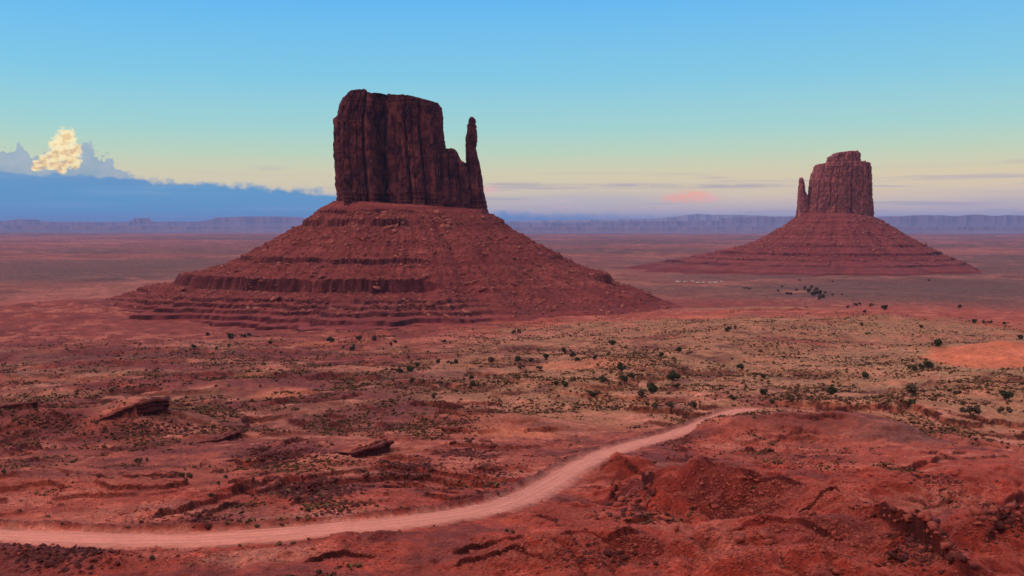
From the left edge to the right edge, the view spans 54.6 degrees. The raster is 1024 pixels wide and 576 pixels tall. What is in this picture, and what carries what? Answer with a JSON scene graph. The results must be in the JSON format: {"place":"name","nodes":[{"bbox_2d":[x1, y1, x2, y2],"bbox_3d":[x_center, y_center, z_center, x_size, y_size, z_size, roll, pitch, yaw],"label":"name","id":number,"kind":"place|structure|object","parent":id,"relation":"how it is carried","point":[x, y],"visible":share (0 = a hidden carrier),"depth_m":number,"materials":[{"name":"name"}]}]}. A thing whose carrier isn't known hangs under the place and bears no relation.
{"place":"outdoors","nodes":[
{"label":"outdoors","id":0,"kind":"place"},
{"bbox_2d":[0,408,790,548],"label":"road","id":1,"kind":"structure","parent":0,"point":[191,540],"depth_m":180.51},
{"bbox_2d":[0,232,1023,575],"bbox_3d":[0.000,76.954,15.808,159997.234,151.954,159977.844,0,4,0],"label":"ground","id":2,"kind":"structure","parent":0,"point":[56,286],"depth_m":425.62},
{"bbox_2d":[0,401,38,408],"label":"rock ledge","id":3,"kind":"object","parent":2,"relation":"on","point":[12,406],"visible":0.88,"depth_m":480.69,"materials":[{"name":"brown stone"}]},
{"bbox_2d":[93,398,169,421],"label":"rock ledge","id":4,"kind":"object","parent":2,"relation":"on","point":[154,406],"visible":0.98,"depth_m":414.81,"materials":[{"name":"brown stone"}]},
{"bbox_2d":[133,458,142,463],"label":"greasewood shrub","id":5,"kind":"object","parent":2,"relation":"on","point":[138,460],"visible":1,"depth_m":297.03,"materials":[{"name":"green plant"}]},
{"bbox_2d":[178,472,192,480],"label":"greasewood shrub","id":6,"kind":"object","parent":2,"relation":"on","point":[181,474],"visible":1,"depth_m":245.75,"materials":[{"name":"green plant"}]},
{"bbox_2d":[189,431,242,443],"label":"rock ledge","id":7,"kind":"object","parent":2,"relation":"on","point":[234,435],"visible":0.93,"depth_m":368.68,"materials":[{"name":"brown stone"}]},
{"bbox_2d":[227,333,233,339],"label":"juniper shrub","id":8,"kind":"object","parent":2,"relation":"on","point":[230,335],"visible":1,"depth_m":1042.52,"materials":[{"name":"green plant"}]},
{"bbox_2d":[0,225,527,232],"bbox_3d":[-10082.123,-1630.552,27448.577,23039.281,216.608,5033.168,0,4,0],"label":"mesa","id":9,"kind":"structure","parent":2,"relation":"on","point":[102,229],"depth_m":26604.38,"materials":[{"name":"stone"}]},
{"bbox_2d":[0,216,527,226],"bbox_3d":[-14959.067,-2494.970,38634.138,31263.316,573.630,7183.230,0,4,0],"label":"mesa","id":10,"kind":"structure","parent":2,"relation":"on","point":[258,221],"depth_m":37699.10,"materials":[{"name":"stone"}]},
{"bbox_2d":[326,336,334,342],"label":"juniper shrub","id":11,"kind":"object","parent":2,"relation":"on","point":[331,339],"visible":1,"depth_m":953.22,"materials":[{"name":"green plant"}]},
{"bbox_2d":[320,440,393,456],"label":"rock ledge","id":12,"kind":"object","parent":2,"relation":"on","point":[379,448],"visible":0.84,"depth_m":310.80,"materials":[{"name":"brown stone"}]},
{"bbox_2d":[102,89,684,331],"bbox_3d":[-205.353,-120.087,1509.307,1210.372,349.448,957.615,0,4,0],"label":"butte","id":13,"kind":"object","parent":2,"relation":"on","point":[406,228],"visible":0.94,"depth_m":1376.49,"materials":[{"name":"stone"}]},
{"bbox_2d":[406,366,413,371],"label":"juniper shrub","id":14,"kind":"object","parent":2,"relation":"on","point":[410,368],"visible":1,"depth_m":640.68,"materials":[{"name":"green plant"}]},
{"bbox_2d":[432,427,472,431],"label":"rock ledge","id":15,"kind":"object","parent":2,"relation":"on","point":[450,428],"visible":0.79,"depth_m":372.24,"materials":[{"name":"brown stone"}]},
{"bbox_2d":[504,528,514,533],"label":"greasewood shrub","id":16,"kind":"object","parent":2,"relation":"on","point":[507,530],"visible":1,"depth_m":160.26,"materials":[{"name":"green plant"}]},
{"bbox_2d":[0,312,1023,575],"bbox_3d":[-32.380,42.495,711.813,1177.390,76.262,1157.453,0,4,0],"label":"sagebrush","id":17,"kind":"object","parent":2,"relation":"on","point":[574,406],"visible":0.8,"depth_m":538.11,"materials":[{"name":"green plant"}]},
{"bbox_2d":[0,399,1023,575],"bbox_3d":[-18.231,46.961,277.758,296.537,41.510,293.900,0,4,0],"label":"rubble","id":18,"kind":"object","parent":2,"relation":"on","point":[698,554],"visible":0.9,"depth_m":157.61,"materials":[{"name":"brown stone"}]},
{"bbox_2d":[511,329,521,334],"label":"greasewood shrub","id":19,"kind":"object","parent":2,"relation":"on","point":[514,331],"visible":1,"depth_m":992.37,"materials":[{"name":"green plant"}]},
{"bbox_2d":[561,381,567,386],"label":"juniper shrub","id":20,"kind":"object","parent":2,"relation":"on","point":[564,383],"visible":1,"depth_m":539.19,"materials":[{"name":"green plant"}]},
{"bbox_2d":[588,391,596,396],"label":"juniper shrub","id":21,"kind":"object","parent":2,"relation":"on","point":[593,394],"visible":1,"depth_m":517.18,"materials":[{"name":"green plant"}]},
{"bbox_2d":[598,375,607,382],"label":"juniper shrub","id":22,"kind":"object","parent":2,"relation":"on","point":[603,379],"visible":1,"depth_m":546.28,"materials":[{"name":"green plant"}]},
{"bbox_2d":[603,550,611,556],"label":"boulder","id":23,"kind":"object","parent":2,"relation":"on","point":[608,553],"visible":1,"depth_m":149.18,"materials":[{"name":"red stone"}]},
{"bbox_2d":[612,502,623,506],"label":"boulder","id":24,"kind":"object","parent":2,"relation":"on","point":[617,504],"visible":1,"depth_m":205.40,"materials":[{"name":"brown stone"}]},
{"bbox_2d":[616,363,625,372],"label":"juniper tree","id":25,"kind":"object","parent":2,"relation":"on","point":[620,367],"visible":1,"depth_m":607.10,"materials":[{"name":"green plant"}]},
{"bbox_2d":[617,496,625,501],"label":"boulder","id":26,"kind":"object","parent":2,"relation":"on","point":[621,499],"visible":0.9,"depth_m":210.62,"materials":[{"name":"brown stone"}]},
{"bbox_2d":[619,554,627,559],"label":"boulder","id":27,"kind":"object","parent":2,"relation":"on","point":[623,557],"visible":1,"depth_m":151.34,"materials":[{"name":"red stone"}]},
{"bbox_2d":[619,373,633,380],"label":"juniper shrub","id":28,"kind":"object","parent":2,"relation":"on","point":[625,378],"visible":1,"depth_m":581.70,"materials":[{"name":"green plant"}]},
{"bbox_2d":[504,214,773,222],"bbox_3d":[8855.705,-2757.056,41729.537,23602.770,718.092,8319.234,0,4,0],"label":"mesa","id":29,"kind":"structure","parent":2,"relation":"on","point":[698,217],"depth_m":40741.84,"materials":[{"name":"stone"}]},
{"bbox_2d":[637,389,644,397],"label":"greasewood shrub","id":30,"kind":"object","parent":2,"relation":"on","point":[641,392],"visible":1,"depth_m":510.51,"materials":[{"name":"green plant"}]},
{"bbox_2d":[639,502,647,509],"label":"boulder","id":31,"kind":"object","parent":2,"relation":"on","point":[643,504],"visible":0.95,"depth_m":203.95,"materials":[{"name":"brown stone"}]},
{"bbox_2d":[647,382,657,393],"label":"juniper shrub","id":32,"kind":"object","parent":2,"relation":"on","point":[652,387],"visible":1,"depth_m":527.59,"materials":[{"name":"green plant"}]},
{"bbox_2d":[651,402,657,408],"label":"greasewood shrub","id":33,"kind":"object","parent":2,"relation":"on","point":[654,405],"visible":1,"depth_m":469.72,"materials":[{"name":"green plant"}]},
{"bbox_2d":[667,401,674,408],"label":"greasewood shrub","id":34,"kind":"object","parent":2,"relation":"on","point":[670,404],"visible":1,"depth_m":469.33,"materials":[{"name":"green plant"}]},
{"bbox_2d":[666,370,680,380],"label":"juniper shrub","id":35,"kind":"object","parent":2,"relation":"on","point":[672,375],"visible":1,"depth_m":592.96,"materials":[{"name":"green plant"}]},
{"bbox_2d":[689,400,697,407],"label":"greasewood shrub","id":36,"kind":"object","parent":2,"relation":"on","point":[693,404],"visible":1,"depth_m":474.23,"materials":[{"name":"green plant"}]},
{"bbox_2d":[733,533,745,543],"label":"boulder","id":37,"kind":"object","parent":2,"relation":"on","point":[738,538],"visible":1,"depth_m":154.29,"materials":[{"name":"red stone"}]},
{"bbox_2d":[736,523,742,529],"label":"boulder","id":38,"kind":"object","parent":2,"relation":"on","point":[738,526],"visible":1,"depth_m":161.08,"materials":[{"name":"red stone"}]},
{"bbox_2d":[736,363,744,369],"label":"juniper shrub","id":39,"kind":"object","parent":2,"relation":"on","point":[740,365],"visible":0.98,"depth_m":661.07,"materials":[{"name":"green plant"}]},
{"bbox_2d":[759,388,767,395],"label":"juniper shrub","id":40,"kind":"object","parent":2,"relation":"on","point":[762,391],"visible":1,"depth_m":499.78,"materials":[{"name":"green plant"}]},
{"bbox_2d":[505,215,1023,226],"bbox_3d":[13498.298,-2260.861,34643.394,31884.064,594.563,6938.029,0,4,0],"label":"mesa","id":41,"kind":"structure","parent":2,"relation":"on","point":[956,221],"depth_m":33667.67,"materials":[{"name":"stone"}]},
{"bbox_2d":[759,528,771,538],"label":"boulder","id":42,"kind":"object","parent":2,"relation":"on","point":[764,533],"visible":1,"depth_m":156.21,"materials":[{"name":"red stone"}]},
{"bbox_2d":[761,538,772,545],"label":"boulder","id":43,"kind":"object","parent":2,"relation":"on","point":[768,541],"visible":0.97,"depth_m":154.67,"materials":[{"name":"red stone"}]},
{"bbox_2d":[512,226,1023,233],"bbox_3d":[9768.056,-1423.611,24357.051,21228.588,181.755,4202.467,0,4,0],"label":"mesa","id":44,"kind":"structure","parent":2,"relation":"on","point":[903,229],"depth_m":23706.96,"materials":[{"name":"stone"}]},
{"bbox_2d":[785,394,794,401],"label":"greasewood shrub","id":45,"kind":"object","parent":2,"relation":"on","point":[790,397],"visible":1,"depth_m":465.85,"materials":[{"name":"green plant"}]},
{"bbox_2d":[621,150,984,275],"bbox_3d":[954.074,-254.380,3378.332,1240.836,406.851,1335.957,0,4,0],"label":"butte","id":46,"kind":"object","parent":2,"relation":"on","point":[834,226],"visible":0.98,"depth_m":3116.44,"materials":[{"name":"red stone"}]},
{"bbox_2d":[826,385,836,394],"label":"juniper shrub","id":47,"kind":"object","parent":2,"relation":"on","point":[831,390],"visible":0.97,"depth_m":509.36,"materials":[{"name":"green plant"}]},
{"bbox_2d":[862,372,868,377],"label":"juniper shrub","id":48,"kind":"object","parent":2,"relation":"on","point":[864,375],"visible":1,"depth_m":622.00,"materials":[{"name":"green plant"}]},
{"bbox_2d":[861,503,871,507],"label":"boulder","id":49,"kind":"object","parent":2,"relation":"on","point":[867,505],"visible":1,"depth_m":163.32,"materials":[{"name":"brown stone"}]},
{"bbox_2d":[903,513,912,521],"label":"boulder","id":50,"kind":"object","parent":2,"relation":"on","point":[905,516],"visible":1,"depth_m":152.59,"materials":[{"name":"red stone"}]},
{"bbox_2d":[905,536,914,542],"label":"boulder","id":51,"kind":"object","parent":2,"relation":"on","point":[910,539],"visible":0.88,"depth_m":150.45,"materials":[{"name":"red stone"}]},
{"bbox_2d":[907,399,914,403],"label":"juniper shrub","id":52,"kind":"object","parent":2,"relation":"on","point":[910,401],"visible":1,"depth_m":449.08,"materials":[{"name":"green plant"}]},
{"bbox_2d":[904,382,919,395],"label":"greasewood shrub","id":53,"kind":"object","parent":2,"relation":"on","point":[911,389],"visible":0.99,"depth_m":494.82,"materials":[{"name":"green plant"}]},
{"bbox_2d":[907,364,924,369],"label":"juniper shrub","id":54,"kind":"object","parent":2,"relation":"on","point":[914,367],"visible":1,"depth_m":617.97,"materials":[{"name":"green plant"}]},
{"bbox_2d":[916,511,930,518],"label":"boulder","id":55,"kind":"object","parent":2,"relation":"on","point":[920,515],"visible":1,"depth_m":148.19,"materials":[{"name":"red stone"}]},
{"bbox_2d":[921,515,931,521],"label":"boulder","id":56,"kind":"object","parent":2,"relation":"on","point":[927,518],"visible":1,"depth_m":147.90,"materials":[{"name":"red stone"}]},
{"bbox_2d":[923,359,934,367],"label":"juniper shrub","id":57,"kind":"object","parent":2,"relation":"on","point":[928,363],"visible":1,"depth_m":629.58,"materials":[{"name":"green plant"}]},
{"bbox_2d":[928,522,937,529],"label":"boulder","id":58,"kind":"object","parent":2,"relation":"on","point":[932,526],"visible":1,"depth_m":145.81,"materials":[{"name":"red stone"}]},
{"bbox_2d":[934,338,942,346],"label":"juniper shrub","id":59,"kind":"object","parent":2,"relation":"on","point":[938,342],"visible":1,"depth_m":735.08,"materials":[{"name":"green plant"}]},
{"bbox_2d":[940,542,952,550],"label":"boulder","id":60,"kind":"object","parent":2,"relation":"on","point":[945,545],"visible":1,"depth_m":142.17,"materials":[{"name":"red stone"}]},
{"bbox_2d":[946,552,956,562],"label":"boulder","id":61,"kind":"object","parent":2,"relation":"on","point":[950,557],"visible":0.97,"depth_m":140.49,"materials":[{"name":"red stone"}]},
{"bbox_2d":[947,389,961,393],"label":"juniper shrub","id":62,"kind":"object","parent":2,"relation":"on","point":[954,391],"visible":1,"depth_m":493.50,"materials":[{"name":"green plant"}]},
{"bbox_2d":[957,553,965,561],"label":"boulder","id":63,"kind":"object","parent":2,"relation":"on","point":[959,556],"visible":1,"depth_m":138.84,"materials":[{"name":"red stone"}]},
{"bbox_2d":[959,405,981,416],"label":"greasewood shrub","id":64,"kind":"object","parent":2,"relation":"on","point":[970,409],"visible":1,"depth_m":432.45,"materials":[{"name":"green plant"}]},
{"bbox_2d":[971,564,977,568],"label":"boulder","id":65,"kind":"object","parent":2,"relation":"on","point":[974,566],"visible":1,"depth_m":136.76,"materials":[{"name":"red stone"}]},
{"bbox_2d":[969,506,985,515],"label":"boulder","id":66,"kind":"object","parent":2,"relation":"on","point":[976,510],"visible":1,"depth_m":165.80,"materials":[{"name":"brown stone"}]},
{"bbox_2d":[972,521,982,524],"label":"boulder","id":67,"kind":"object","parent":2,"relation":"on","point":[977,523],"visible":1,"depth_m":162.82,"materials":[{"name":"red stone"}]},
{"bbox_2d":[989,505,997,512],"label":"boulder","id":68,"kind":"object","parent":2,"relation":"on","point":[993,507],"visible":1,"depth_m":167.64,"materials":[{"name":"brown stone"}]},
{"bbox_2d":[996,406,1012,414],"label":"greasewood shrub","id":69,"kind":"object","parent":2,"relation":"on","point":[1008,409],"visible":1,"depth_m":440.60,"materials":[{"name":"green plant"}]},
{"bbox_2d":[999,390,1013,398],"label":"juniper shrub","id":70,"kind":"object","parent":2,"relation":"on","point":[1005,394],"visible":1,"depth_m":474.75,"materials":[{"name":"green plant"}]},
{"bbox_2d":[1005,502,1015,507],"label":"boulder","id":71,"kind":"object","parent":2,"relation":"on","point":[1010,504],"visible":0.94,"depth_m":170.26,"materials":[{"name":"brown stone"}]},
{"bbox_2d":[1014,511,1022,515],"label":"boulder","id":72,"kind":"object","parent":2,"relation":"on","point":[1017,513],"visible":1,"depth_m":166.33,"materials":[{"name":"red stone"}]},
{"bbox_2d":[0,0,1023,221],"label":"sky","id":73,"kind":"structure","parent":0,"point":[111,110],"materials":[{"name":"blue"}]}
]}

